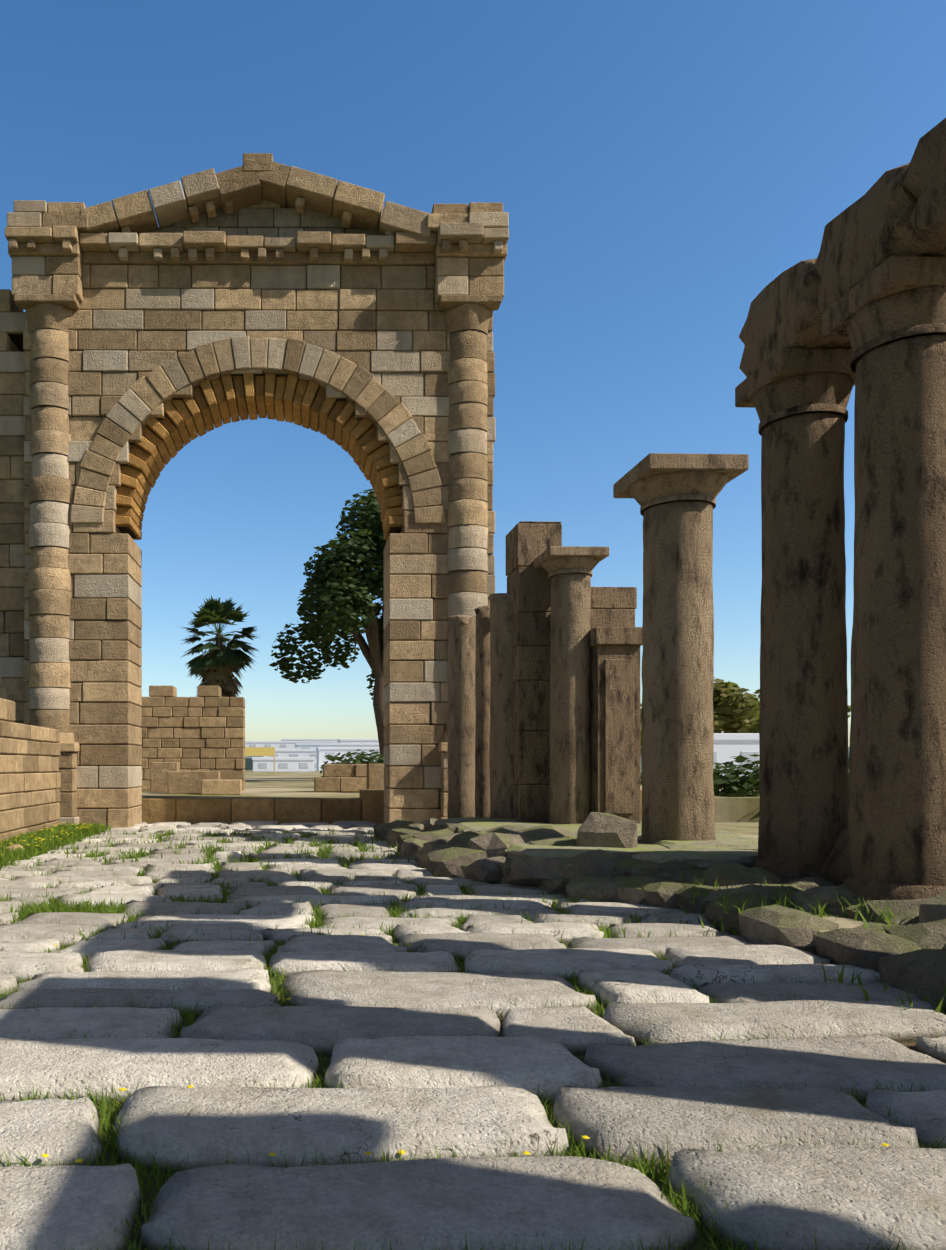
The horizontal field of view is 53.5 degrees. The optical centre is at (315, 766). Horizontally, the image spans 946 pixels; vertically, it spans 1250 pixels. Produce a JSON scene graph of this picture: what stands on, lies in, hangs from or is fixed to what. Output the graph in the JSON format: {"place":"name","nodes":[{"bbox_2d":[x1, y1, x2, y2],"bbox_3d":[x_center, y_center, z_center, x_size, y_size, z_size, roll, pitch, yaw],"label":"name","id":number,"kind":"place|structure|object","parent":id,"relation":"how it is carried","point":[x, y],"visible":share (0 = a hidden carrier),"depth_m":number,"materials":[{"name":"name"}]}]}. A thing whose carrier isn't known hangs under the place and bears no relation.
{"place":"outdoors","nodes":[
{"label":"outdoors","id":0,"kind":"place"},
{"bbox_2d":[140,685,244,789],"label":"ruined wall","id":1,"kind":"structure","parent":0,"point":[204,730],"depth_m":32.82,"materials":[{"name":"stone"}]},
{"bbox_2d":[142,770,759,822],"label":"raised ground dirt","id":2,"kind":"structure","parent":0,"point":[300,785],"depth_m":28.14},
{"bbox_2d":[178,596,260,697],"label":"palm tree","id":3,"kind":"object","parent":2,"relation":"on","point":[219,663],"visible":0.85,"depth_m":54.07,"materials":[{"name":"green plant"}]},
{"bbox_2d":[244,747,274,774],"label":"canopy","id":4,"kind":"object","parent":2,"relation":"on","point":[259,751],"visible":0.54,"depth_m":94.81,"materials":[{"name":"yellow"}]},
{"bbox_2d":[269,488,386,757],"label":"tree","id":5,"kind":"object","parent":2,"relation":"on","point":[340,586],"visible":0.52,"depth_m":50.63,"materials":[{"name":"green plant"}]},
{"bbox_2d":[320,749,383,776],"bbox_3d":[2.777,0.110,37.864,5.322,1.659,3.883,0,0,-2],"label":"bush","id":6,"kind":"object","parent":2,"relation":"on","point":[360,758],"visible":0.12,"depth_m":37.34,"materials":[{"name":"green plant"}]},
{"bbox_2d":[366,671,374,699],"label":"tree","id":7,"kind":"object","parent":2,"relation":"on","point":[370,680],"visible":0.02,"depth_m":62.56,"materials":[{"name":"green plant"}]},
{"bbox_2d":[640,754,759,796],"bbox_3d":[12.648,0.518,27.244,6.305,1.768,3.492,0,0,-2],"label":"bush","id":8,"kind":"object","parent":2,"relation":"on","point":[737,785],"visible":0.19,"depth_m":26.31,"materials":[{"name":"green plant"}]},
{"bbox_2d":[848,758,849,782],"bbox_3d":[14.104,0.571,24.671,3.728,1.637,3.141,0,0,-2],"label":"bush","id":9,"kind":"object","parent":2,"relation":"on","point":[848,772],"depth_m":24.17,"materials":[{"name":"green plant"}]},
{"bbox_2d":[18,863,915,1249],"bbox_3d":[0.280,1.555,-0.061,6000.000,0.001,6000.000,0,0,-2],"label":"ground","id":10,"kind":"structure","parent":0,"point":[550,1107],"depth_m":3.65,"materials":[{"name":"green plant"}]},
{"bbox_2d":[0,698,60,841],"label":"boundary wall","id":11,"kind":"structure","parent":10,"relation":"on","point":[30,786],"depth_m":18.34,"materials":[{"name":"stone"}]},
{"bbox_2d":[0,153,508,828],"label":"triumphal arch","id":12,"kind":"structure","parent":10,"relation":"on","point":[138,347],"depth_m":21.89,"materials":[{"name":"stone"}]},
{"bbox_2d":[140,762,641,824],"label":"stone wall","id":13,"kind":"structure","parent":10,"relation":"on","point":[366,781],"depth_m":24.28,"materials":[{"name":"stone"}]},
{"bbox_2d":[0,821,945,1249],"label":"grass tufts","id":14,"kind":"object","parent":10,"relation":"on","point":[36,843],"visible":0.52,"depth_m":8.12,"materials":[{"name":"green plant"}]},
{"bbox_2d":[6,812,945,950],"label":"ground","id":15,"kind":"structure","parent":10,"relation":"on","point":[595,856],"depth_m":10.59,"materials":[{"name":"stone"}]},
{"bbox_2d":[245,733,758,776],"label":"town buildings","id":16,"kind":"structure","parent":10,"relation":"on","point":[299,755],"depth_m":149.96,"materials":[{"name":"white paint"}]},
{"bbox_2d":[244,746,849,771],"bbox_3d":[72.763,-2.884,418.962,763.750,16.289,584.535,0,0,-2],"label":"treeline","id":17,"kind":"object","parent":10,"relation":"on","point":[248,763],"visible":0.04,"depth_m":231.46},
{"bbox_2d":[640,703,641,755],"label":"autumn tree","id":18,"kind":"object","parent":10,"relation":"on","point":[640,727],"visible":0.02,"depth_m":88.00,"materials":[{"name":"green plant"}]},
{"bbox_2d":[640,677,759,748],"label":"autumn tree","id":19,"kind":"object","parent":10,"relation":"on","point":[735,710],"visible":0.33,"depth_m":70.52,"materials":[{"name":"green plant"}]},
{"bbox_2d":[748,689,850,717],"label":"autumn tree","id":20,"kind":"object","parent":10,"relation":"on","point":[758,692],"depth_m":79.73,"materials":[{"name":"green plant"}]},
{"bbox_2d":[674,884,945,1014],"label":"kerb stones","id":21,"kind":"object","parent":10,"relation":"on","point":[913,968],"visible":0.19,"depth_m":6.95,"materials":[{"name":"grey stone"}]},
{"bbox_2d":[0,820,945,1249],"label":"road paving","id":22,"kind":"structure","parent":0,"point":[430,1032],"depth_m":4.39,"materials":[{"name":"grey stone"}]},
{"bbox_2d":[0,0,945,746],"label":"sky","id":23,"kind":"structure","parent":0,"point":[654,166],"materials":[{"name":"blue"}]},
{"bbox_2d":[534,546,608,823],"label":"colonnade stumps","id":24,"kind":"object","parent":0,"point":[568,569],"visible":0.52,"depth_m":15.96,"materials":[{"name":"brown stone"}]},
{"bbox_2d":[506,521,642,823],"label":"stone pillars","id":25,"kind":"structure","parent":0,"point":[615,638],"depth_m":16.75,"materials":[{"name":"brown stone"}]},
{"bbox_2d":[715,822,901,955],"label":"ground","id":26,"kind":"structure","parent":0,"point":[745,829],"depth_m":18.00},
{"bbox_2d":[447,118,945,899],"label":"columns","id":27,"kind":"structure","parent":26,"relation":"on","point":[859,302],"depth_m":9.54,"materials":[{"name":"brown stone"}]}
]}

